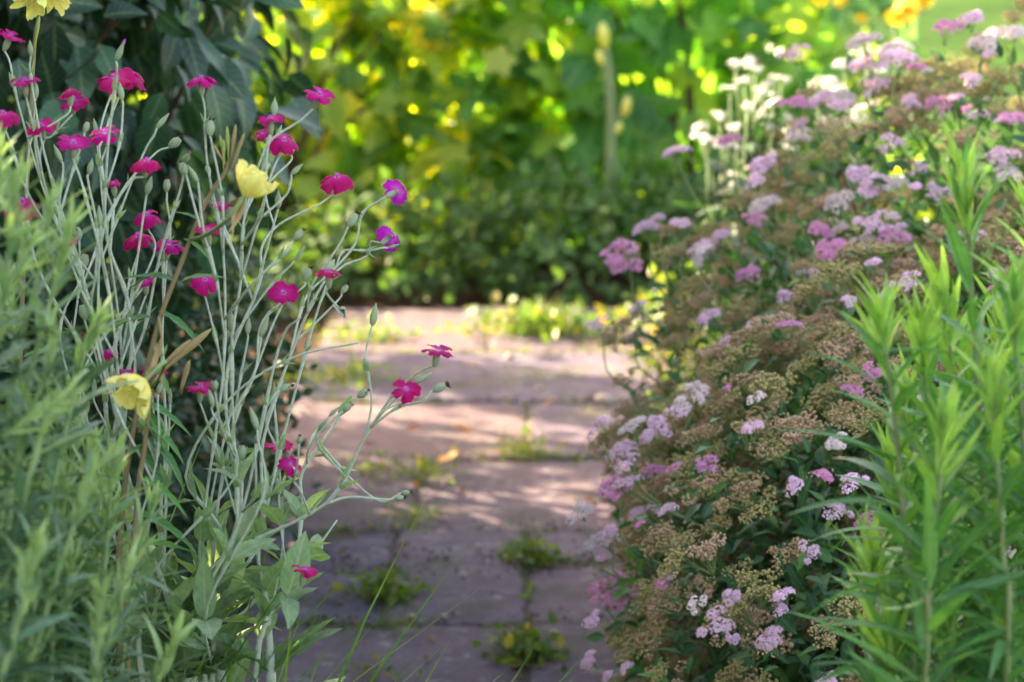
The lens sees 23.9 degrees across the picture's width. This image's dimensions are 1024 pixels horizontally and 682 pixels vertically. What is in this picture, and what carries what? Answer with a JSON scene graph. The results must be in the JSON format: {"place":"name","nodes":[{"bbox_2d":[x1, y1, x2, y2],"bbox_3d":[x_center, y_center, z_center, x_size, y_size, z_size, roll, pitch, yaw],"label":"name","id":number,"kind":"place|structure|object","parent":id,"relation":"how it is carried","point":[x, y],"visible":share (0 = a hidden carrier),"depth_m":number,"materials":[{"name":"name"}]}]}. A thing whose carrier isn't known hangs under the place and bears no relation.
{"place":"outdoors","nodes":[
{"label":"outdoors","id":0,"kind":"place"},
{"bbox_2d":[221,303,774,681],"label":"path","id":1,"kind":"structure","parent":0,"point":[542,493],"depth_m":4.00,"materials":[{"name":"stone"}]},
{"bbox_2d":[0,308,28,592],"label":"feathery plant","id":2,"kind":"object","parent":1,"relation":"on","point":[9,315],"visible":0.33,"depth_m":1.43,"materials":[{"name":"green plant"}]},
{"bbox_2d":[0,452,29,589],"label":"feathery plant","id":3,"kind":"object","parent":1,"relation":"on","point":[23,552],"visible":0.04,"depth_m":1.56,"materials":[{"name":"green plant"}]},
{"bbox_2d":[0,121,35,606],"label":"feathery plant","id":4,"kind":"object","parent":1,"relation":"on","point":[3,151],"visible":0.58,"depth_m":1.46,"materials":[{"name":"green plant"}]},
{"bbox_2d":[0,173,44,593],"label":"feathery plant","id":5,"kind":"object","parent":1,"relation":"on","point":[2,189],"visible":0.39,"depth_m":1.38,"materials":[{"name":"green plant"}]},
{"bbox_2d":[0,459,53,653],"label":"feathery plant","id":6,"kind":"object","parent":1,"relation":"on","point":[3,525],"visible":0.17,"depth_m":1.46,"materials":[{"name":"green plant"}]},
{"bbox_2d":[13,628,50,681],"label":"feathery plant","id":7,"kind":"object","parent":1,"relation":"on","point":[29,642],"visible":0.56,"depth_m":1.34,"materials":[{"name":"green plant"}]},
{"bbox_2d":[0,427,71,650],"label":"feathery plant","id":8,"kind":"object","parent":1,"relation":"on","point":[5,472],"visible":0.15,"depth_m":1.49,"materials":[{"name":"green plant"}]},
{"bbox_2d":[0,217,73,668],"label":"feathery plant","id":9,"kind":"object","parent":1,"relation":"on","point":[19,268],"visible":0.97,"depth_m":1.31,"materials":[{"name":"green plant"}]},
{"bbox_2d":[1,0,73,570],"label":"evening primrose","id":10,"kind":"object","parent":1,"relation":"on","point":[35,8],"visible":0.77,"depth_m":1.85,"materials":[{"name":"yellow plant"}]},
{"bbox_2d":[0,143,79,672],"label":"feathery plant","id":11,"kind":"object","parent":1,"relation":"on","point":[14,233],"visible":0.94,"depth_m":1.32,"materials":[{"name":"green plant"}]},
{"bbox_2d":[2,252,83,680],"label":"feathery plant","id":12,"kind":"object","parent":1,"relation":"on","point":[10,301],"visible":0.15,"depth_m":1.53,"materials":[{"name":"green plant"}]},
{"bbox_2d":[10,581,75,658],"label":"feathery plant","id":13,"kind":"object","parent":1,"relation":"on","point":[40,601],"visible":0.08,"depth_m":1.49,"materials":[{"name":"green plant"}]},
{"bbox_2d":[0,303,91,672],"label":"feathery plant","id":14,"kind":"object","parent":1,"relation":"on","point":[49,357],"visible":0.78,"depth_m":1.37,"materials":[{"name":"green plant"}]},
{"bbox_2d":[0,369,95,664],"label":"feathery plant","id":15,"kind":"object","parent":1,"relation":"on","point":[56,407],"visible":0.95,"depth_m":1.31,"materials":[{"name":"green plant"}]},
{"bbox_2d":[0,511,95,681],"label":"feathery plant","id":16,"kind":"object","parent":1,"relation":"on","point":[37,552],"visible":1,"depth_m":1.27,"materials":[{"name":"green plant"}]},
{"bbox_2d":[7,348,101,673],"bbox_3d":[-0.329,0.348,1.537,0.155,0.701,0.119,0,10,0],"label":"feathery plant","id":17,"kind":"object","parent":1,"relation":"on","point":[75,413],"visible":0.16,"depth_m":1.49,"materials":[{"name":"green plant"}]},
{"bbox_2d":[0,168,108,681],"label":"feathery plant","id":18,"kind":"object","parent":1,"relation":"on","point":[38,286],"visible":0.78,"depth_m":1.40,"materials":[{"name":"green plant"}]},
{"bbox_2d":[11,472,98,649],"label":"feathery plant","id":19,"kind":"object","parent":1,"relation":"on","point":[44,486],"visible":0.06,"depth_m":1.57,"materials":[{"name":"green plant"}]},
{"bbox_2d":[7,552,107,681],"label":"feathery plant","id":20,"kind":"object","parent":1,"relation":"on","point":[46,589],"visible":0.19,"depth_m":1.49,"materials":[{"name":"green plant"}]},
{"bbox_2d":[32,573,86,681],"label":"feathery plant","id":21,"kind":"object","parent":1,"relation":"on","point":[61,640],"visible":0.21,"depth_m":1.53,"materials":[{"name":"green plant"}]},
{"bbox_2d":[0,191,120,681],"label":"feathery plant","id":22,"kind":"object","parent":1,"relation":"on","point":[59,280],"visible":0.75,"depth_m":1.38,"materials":[{"name":"green plant"}]},
{"bbox_2d":[9,533,113,681],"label":"feathery plant","id":23,"kind":"object","parent":1,"relation":"on","point":[68,599],"visible":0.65,"depth_m":1.46,"materials":[{"name":"green plant"}]},
{"bbox_2d":[11,455,125,681],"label":"feathery plant","id":24,"kind":"object","parent":1,"relation":"on","point":[59,507],"visible":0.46,"depth_m":1.48,"materials":[{"name":"green plant"}]},
{"bbox_2d":[0,433,137,681],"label":"feathery plant","id":25,"kind":"object","parent":1,"relation":"on","point":[92,468],"visible":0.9,"depth_m":1.34,"materials":[{"name":"green plant"}]},
{"bbox_2d":[0,286,143,681],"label":"feathery plant","id":26,"kind":"object","parent":1,"relation":"on","point":[97,328],"visible":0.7,"depth_m":1.46,"materials":[{"name":"green plant"}]},
{"bbox_2d":[8,423,147,681],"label":"feathery plant","id":27,"kind":"object","parent":1,"relation":"on","point":[91,442],"visible":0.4,"depth_m":1.52,"materials":[{"name":"green plant"}]},
{"bbox_2d":[22,404,134,676],"bbox_3d":[-0.307,0.361,1.599,0.118,0.655,0.138,-8,13,-40],"label":"feathery plant","id":28,"kind":"object","parent":1,"relation":"on","point":[72,454],"visible":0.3,"depth_m":1.56,"materials":[{"name":"green plant"}]},
{"bbox_2d":[37,522,132,675],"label":"feathery plant","id":29,"kind":"object","parent":1,"relation":"on","point":[75,541],"visible":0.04,"depth_m":1.58,"materials":[{"name":"green plant"}]},
{"bbox_2d":[35,565,141,681],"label":"feathery plant","id":30,"kind":"object","parent":1,"relation":"on","point":[98,594],"visible":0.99,"depth_m":1.32,"materials":[{"name":"green plant"}]},
{"bbox_2d":[20,458,157,681],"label":"feathery plant","id":31,"kind":"object","parent":1,"relation":"on","point":[96,504],"visible":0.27,"depth_m":1.54,"materials":[{"name":"green plant"}]},
{"bbox_2d":[58,575,136,681],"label":"feathery plant","id":32,"kind":"object","parent":1,"relation":"on","point":[89,639],"visible":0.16,"depth_m":1.53,"materials":[{"name":"green plant"}]},
{"bbox_2d":[45,484,152,681],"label":"feathery plant","id":33,"kind":"object","parent":1,"relation":"on","point":[94,553],"visible":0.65,"depth_m":1.51,"materials":[{"name":"green plant"}]},
{"bbox_2d":[30,528,179,681],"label":"feathery plant","id":34,"kind":"object","parent":1,"relation":"on","point":[131,561],"visible":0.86,"depth_m":1.40,"materials":[{"name":"green plant"}]},
{"bbox_2d":[0,29,217,681],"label":"rose campion","id":35,"kind":"object","parent":1,"relation":"on","point":[114,81],"visible":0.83,"depth_m":1.77,"materials":[{"name":"green plant"}]},
{"bbox_2d":[40,424,180,681],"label":"feathery plant","id":36,"kind":"object","parent":1,"relation":"on","point":[115,466],"visible":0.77,"depth_m":1.51,"materials":[{"name":"green plant"}]},
{"bbox_2d":[74,470,200,681],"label":"feathery plant","id":37,"kind":"object","parent":1,"relation":"on","point":[152,499],"visible":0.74,"depth_m":1.55,"materials":[{"name":"green plant"}]},
{"bbox_2d":[104,339,191,681],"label":"evening primrose","id":38,"kind":"object","parent":1,"relation":"on","point":[138,395],"visible":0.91,"depth_m":1.71,"materials":[{"name":"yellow plant"}]},
{"bbox_2d":[137,605,209,681],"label":"feathery plant","id":39,"kind":"object","parent":1,"relation":"on","point":[178,636],"visible":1,"depth_m":1.42,"materials":[{"name":"green plant"}]},
{"bbox_2d":[83,124,278,676],"bbox_3d":[-0.224,0.252,1.763,0.175,0.813,0.099,5,11,28],"label":"evening primrose","id":40,"kind":"object","parent":1,"relation":"on","point":[252,179],"visible":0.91,"depth_m":1.74,"materials":[{"name":"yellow plant"}]},
{"bbox_2d":[107,74,406,681],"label":"rose campion","id":41,"kind":"object","parent":1,"relation":"on","point":[210,607],"visible":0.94,"depth_m":1.78,"materials":[{"name":"green plant"}]},
{"bbox_2d":[115,304,452,681],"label":"rose campion","id":42,"kind":"object","parent":1,"relation":"on","point":[291,573],"visible":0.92,"depth_m":1.77,"materials":[{"name":"green plant"}]},
{"bbox_2d":[9,577,575,681],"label":"grass tuft","id":43,"kind":"object","parent":1,"relation":"on","point":[285,670],"visible":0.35,"depth_m":1.72,"materials":[{"name":"plant"}]},
{"bbox_2d":[20,432,592,681],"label":"grass tuft","id":44,"kind":"object","parent":1,"relation":"on","point":[383,660],"visible":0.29,"depth_m":1.82,"materials":[{"name":"plant"}]},
{"bbox_2d":[252,609,388,636],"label":"weed tuft","id":45,"kind":"object","parent":1,"relation":"on","point":[327,623],"visible":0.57,"depth_m":3.26,"materials":[{"name":"green plant"}]},
{"bbox_2d":[307,528,339,544],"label":"weed tuft","id":46,"kind":"object","parent":1,"relation":"on","point":[324,535],"visible":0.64,"depth_m":3.73,"materials":[{"name":"green plant"}]},
{"bbox_2d":[264,349,462,397],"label":"weed tuft","id":47,"kind":"object","parent":1,"relation":"on","point":[342,376],"visible":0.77,"depth_m":4.97,"materials":[{"name":"green plant"}]},
{"bbox_2d":[304,314,440,346],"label":"weed tuft","id":48,"kind":"object","parent":1,"relation":"on","point":[385,332],"visible":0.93,"depth_m":5.47,"materials":[{"name":"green plant"}]},
{"bbox_2d":[324,653,422,681],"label":"weed tuft","id":49,"kind":"object","parent":1,"relation":"on","point":[387,669],"visible":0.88,"depth_m":3.06,"materials":[{"name":"green plant"}]},
{"bbox_2d":[317,560,437,610],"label":"weed tuft","id":50,"kind":"object","parent":1,"relation":"on","point":[392,592],"visible":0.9,"depth_m":3.40,"materials":[{"name":"green plant"}]},
{"bbox_2d":[358,597,441,639],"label":"weed tuft","id":51,"kind":"object","parent":1,"relation":"on","point":[390,618],"visible":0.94,"depth_m":3.27,"materials":[{"name":"green plant"}]},
{"bbox_2d":[329,443,483,490],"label":"weed tuft","id":52,"kind":"object","parent":1,"relation":"on","point":[421,463],"visible":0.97,"depth_m":4.15,"materials":[{"name":"green plant"}]},
{"bbox_2d":[349,484,477,535],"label":"weed tuft","id":53,"kind":"object","parent":1,"relation":"on","point":[416,514],"visible":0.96,"depth_m":3.86,"materials":[{"name":"green plant"}]},
{"bbox_2d":[442,473,453,485],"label":"fallen leaf","id":54,"kind":"object","parent":1,"relation":"on","point":[447,478],"visible":0.97,"depth_m":4.11,"materials":[{"name":"plant"}]},
{"bbox_2d":[438,451,459,461],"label":"fallen leaf","id":55,"kind":"object","parent":1,"relation":"on","point":[443,457],"visible":1,"depth_m":4.19,"materials":[{"name":"plant"}]},
{"bbox_2d":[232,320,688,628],"bbox_3d":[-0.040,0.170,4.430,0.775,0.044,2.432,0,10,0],"label":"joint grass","id":56,"kind":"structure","parent":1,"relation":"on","point":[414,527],"depth_m":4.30,"materials":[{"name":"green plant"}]},
{"bbox_2d":[454,423,469,431],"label":"fallen leaf","id":57,"kind":"object","parent":1,"relation":"on","point":[463,427],"visible":1,"depth_m":4.44,"materials":[{"name":"plant"}]},
{"bbox_2d":[250,316,690,678],"bbox_3d":[-0.064,0.256,4.024,0.800,0.030,3.568,0,10,0],"label":"moss","id":58,"kind":"object","parent":1,"relation":"on","point":[531,587],"visible":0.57,"depth_m":3.62,"materials":[{"name":"green plant"}]},
{"bbox_2d":[438,291,604,344],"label":"weed tuft","id":59,"kind":"object","parent":1,"relation":"on","point":[510,319],"visible":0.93,"depth_m":5.55,"materials":[{"name":"green plant"}]},
{"bbox_2d":[470,416,577,462],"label":"weed tuft","id":60,"kind":"object","parent":1,"relation":"on","point":[512,448],"visible":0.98,"depth_m":4.30,"materials":[{"name":"green plant"}]},
{"bbox_2d":[487,526,583,573],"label":"weed tuft","id":61,"kind":"object","parent":1,"relation":"on","point":[530,552],"visible":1,"depth_m":3.60,"materials":[{"name":"green plant"}]},
{"bbox_2d":[471,610,600,673],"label":"weed tuft","id":62,"kind":"object","parent":1,"relation":"on","point":[518,647],"visible":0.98,"depth_m":3.12,"materials":[{"name":"green plant"}]},
{"bbox_2d":[469,358,621,394],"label":"weed tuft","id":63,"kind":"object","parent":1,"relation":"on","point":[531,375],"visible":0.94,"depth_m":4.97,"materials":[{"name":"green plant"}]},
{"bbox_2d":[494,290,645,341],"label":"weed tuft","id":64,"kind":"object","parent":1,"relation":"on","point":[576,324],"visible":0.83,"depth_m":5.57,"materials":[{"name":"green plant"}]},
{"bbox_2d":[544,395,613,421],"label":"weed tuft","id":65,"kind":"object","parent":1,"relation":"on","point":[594,416],"visible":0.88,"depth_m":4.63,"materials":[{"name":"green plant"}]},
{"bbox_2d":[595,394,610,403],"bbox_3d":[0.179,0.113,4.740,0.032,0.018,0.027,0,10,0],"label":"pebble","id":66,"kind":"object","parent":1,"relation":"on","point":[602,398],"visible":1,"depth_m":4.73,"materials":[{"name":"stone"}]},
{"bbox_2d":[785,493,932,681],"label":"lance leaved plant","id":67,"kind":"object","parent":1,"relation":"on","point":[873,563],"visible":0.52,"depth_m":1.55,"materials":[{"name":"green plant"}]},
{"bbox_2d":[830,574,938,681],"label":"lance leaved plant","id":68,"kind":"object","parent":1,"relation":"on","point":[888,642],"visible":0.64,"depth_m":1.49,"materials":[{"name":"green plant"}]},
{"bbox_2d":[823,419,949,679],"bbox_3d":[0.269,0.367,1.625,0.138,0.633,0.160,0,10,0],"label":"lance leaved plant","id":69,"kind":"object","parent":1,"relation":"on","point":[887,446],"visible":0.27,"depth_m":1.61,"materials":[{"name":"green plant"}]},
{"bbox_2d":[773,266,1023,681],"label":"lance leaved plant","id":70,"kind":"object","parent":1,"relation":"on","point":[880,329],"visible":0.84,"depth_m":1.48,"materials":[{"name":"green plant"}]},
{"bbox_2d":[819,377,1023,681],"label":"lance leaved plant","id":71,"kind":"object","parent":1,"relation":"on","point":[936,470],"visible":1,"depth_m":1.40,"materials":[{"name":"green plant"}]},
{"bbox_2d":[830,271,1017,681],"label":"lance leaved plant","id":72,"kind":"object","parent":1,"relation":"on","point":[918,334],"visible":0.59,"depth_m":1.50,"materials":[{"name":"green plant"}]},
{"bbox_2d":[835,344,1014,678],"bbox_3d":[0.275,0.341,1.649,0.143,0.677,0.151,0,10,0],"label":"lance leaved plant","id":73,"kind":"object","parent":1,"relation":"on","point":[912,405],"visible":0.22,"depth_m":1.62,"materials":[{"name":"green plant"}]},
{"bbox_2d":[867,476,1017,681],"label":"lance leaved plant","id":74,"kind":"object","parent":1,"relation":"on","point":[936,657],"visible":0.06,"depth_m":1.58,"materials":[{"name":"green plant"}]},
{"bbox_2d":[867,117,1023,681],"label":"lance leaved plant","id":75,"kind":"object","parent":1,"relation":"on","point":[961,187],"visible":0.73,"depth_m":1.46,"materials":[{"name":"green plant"}]},
{"bbox_2d":[870,239,1023,679],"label":"lance leaved plant","id":76,"kind":"object","parent":1,"relation":"on","point":[940,281],"visible":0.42,"depth_m":1.55,"materials":[{"name":"green plant"}]},
{"bbox_2d":[877,559,1023,681],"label":"lance leaved plant","id":77,"kind":"object","parent":1,"relation":"on","point":[949,624],"visible":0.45,"depth_m":1.46,"materials":[{"name":"green plant"}]},
{"bbox_2d":[884,320,1023,681],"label":"lance leaved plant","id":78,"kind":"object","parent":1,"relation":"on","point":[998,410],"visible":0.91,"depth_m":1.42,"materials":[{"name":"green plant"}]},
{"bbox_2d":[905,292,1023,681],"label":"lance leaved plant","id":79,"kind":"object","parent":1,"relation":"on","point":[962,363],"visible":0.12,"depth_m":1.60,"materials":[{"name":"green plant"}]},
{"bbox_2d":[907,473,1023,681],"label":"lance leaved plant","id":80,"kind":"object","parent":1,"relation":"on","point":[993,506],"visible":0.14,"depth_m":1.52,"materials":[{"name":"green plant"}]},
{"bbox_2d":[916,416,1022,634],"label":"lance leaved plant","id":81,"kind":"object","parent":1,"relation":"on","point":[1011,554],"visible":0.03,"depth_m":1.62,"materials":[{"name":"green plant"}]},
{"bbox_2d":[918,243,1023,663],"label":"lance leaved plant","id":82,"kind":"object","parent":1,"relation":"on","point":[1013,297],"visible":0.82,"depth_m":1.44,"materials":[{"name":"green plant"}]},
{"bbox_2d":[925,426,1023,650],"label":"lance leaved plant","id":83,"kind":"object","parent":1,"relation":"on","point":[1013,457],"visible":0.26,"depth_m":1.49,"materials":[{"name":"green plant"}]},
{"bbox_2d":[969,564,1023,681],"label":"lance leaved plant","id":84,"kind":"object","parent":1,"relation":"on","point":[1018,620],"visible":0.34,"depth_m":1.46,"materials":[{"name":"green plant"}]},
{"bbox_2d":[4,188,1016,681],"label":"soil bed","id":85,"kind":"object","parent":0,"point":[404,300],"visible":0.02,"depth_m":6.21,"materials":[{"name":"soil"}]},
{"bbox_2d":[0,0,323,427],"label":"broad leaved shrub","id":86,"kind":"object","parent":85,"relation":"on","point":[170,51],"visible":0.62,"depth_m":2.95,"materials":[{"name":"green plant"}]},
{"bbox_2d":[0,148,323,666],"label":"dark shrub","id":87,"kind":"object","parent":85,"relation":"on","point":[205,367],"visible":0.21,"depth_m":3.33,"materials":[{"name":"green plant"}]},
{"bbox_2d":[4,0,620,272],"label":"yellow green bush","id":88,"kind":"object","parent":85,"relation":"on","point":[400,94],"visible":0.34,"depth_m":6.64,"materials":[{"name":"green plant"}]},
{"bbox_2d":[137,0,935,222],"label":"clipped hedge","id":89,"kind":"object","parent":85,"relation":"on","point":[838,26],"visible":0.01,"depth_m":7.59,"materials":[{"name":"green plant"}]},
{"bbox_2d":[108,146,978,319],"bbox_3d":[0.083,-0.295,6.240,2.347,0.397,1.074,0,10,0],"label":"ground cover","id":90,"kind":"object","parent":85,"relation":"on","point":[488,268],"visible":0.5,"depth_m":6.17,"materials":[{"name":"green plant"}]},
{"bbox_2d":[575,22,665,273],"bbox_3d":[0.321,-0.531,6.593,0.263,0.678,0.174,-2,10,-14],"label":"daylily","id":91,"kind":"object","parent":85,"relation":"on","point":[613,124],"visible":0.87,"depth_m":6.54,"materials":[{"name":"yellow plant"}]},
{"bbox_2d":[402,0,932,270],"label":"leaved vine","id":92,"kind":"object","parent":85,"relation":"on","point":[650,41],"visible":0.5,"depth_m":6.75,"materials":[{"name":"green plant"}]},
{"bbox_2d":[617,262,723,453],"bbox_3d":[0.362,0.020,4.716,0.310,0.268,1.230,0,10,0],"label":"yellowish edging plant","id":93,"kind":"object","parent":85,"relation":"on","point":[650,361],"visible":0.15,"depth_m":4.98,"materials":[{"name":"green plant"}]},
{"bbox_2d":[672,113,806,470],"bbox_3d":[0.370,-0.046,3.947,0.232,0.641,0.275,0,10,0],"label":"white yarrow","id":94,"kind":"object","parent":85,"relation":"on","point":[714,185],"visible":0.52,"depth_m":3.89,"materials":[{"name":"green plant"}]},
{"bbox_2d":[690,54,802,466],"bbox_3d":[0.392,-0.108,4.032,0.209,0.734,0.249,0,10,0],"label":"white yarrow","id":95,"kind":"object","parent":85,"relation":"on","point":[758,107],"visible":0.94,"depth_m":3.97,"materials":[{"name":"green plant"}]},
{"bbox_2d":[635,0,891,153],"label":"bush","id":96,"kind":"object","parent":85,"relation":"on","point":[879,43],"visible":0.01,"depth_m":7.99,"materials":[{"name":"green plant"}]},
{"bbox_2d":[565,190,1023,681],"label":"spiraea bush","id":97,"kind":"object","parent":85,"relation":"on","point":[674,427],"visible":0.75,"depth_m":2.40,"materials":[{"name":"green plant"}]},
{"bbox_2d":[579,0,1023,681],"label":"spiraea bush","id":98,"kind":"object","parent":85,"relation":"on","point":[767,208],"visible":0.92,"depth_m":2.94,"materials":[{"name":"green plant"}]},
{"bbox_2d":[807,0,868,243],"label":"flowering plant","id":99,"kind":"object","parent":85,"relation":"on","point":[826,40],"visible":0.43,"depth_m":6.20,"materials":[{"name":"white plant"}]},
{"bbox_2d":[784,38,913,493],"bbox_3d":[0.556,-0.110,3.957,0.185,0.764,0.239,7,12,35],"label":"white yarrow","id":100,"kind":"object","parent":85,"relation":"on","point":[873,161],"visible":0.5,"depth_m":3.93,"materials":[{"name":"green plant"}]},
{"bbox_2d":[878,0,934,307],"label":"yellow daisy","id":101,"kind":"object","parent":85,"relation":"on","point":[903,11],"visible":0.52,"depth_m":5.60,"materials":[{"name":"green plant"}]},
{"bbox_2d":[925,268,1023,677],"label":"lance leaved plant","id":102,"kind":"object","parent":85,"relation":"on","point":[997,324],"visible":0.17,"depth_m":1.62,"materials":[{"name":"green plant"}]},
{"bbox_2d":[950,171,1023,681],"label":"lance leaved plant","id":103,"kind":"object","parent":85,"relation":"on","point":[1019,196],"visible":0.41,"depth_m":1.52,"materials":[{"name":"green plant"}]},
{"bbox_2d":[964,341,1023,678],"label":"lance leaved plant","id":104,"kind":"object","parent":85,"relation":"on","point":[1014,412],"visible":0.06,"depth_m":1.60,"materials":[{"name":"green plant"}]},
{"bbox_2d":[201,0,1023,189],"bbox_3d":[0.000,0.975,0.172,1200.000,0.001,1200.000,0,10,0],"label":"lawn ground","id":105,"kind":"structure","parent":0,"point":[927,38],"depth_m":19.16,"materials":[{"name":"plant"}]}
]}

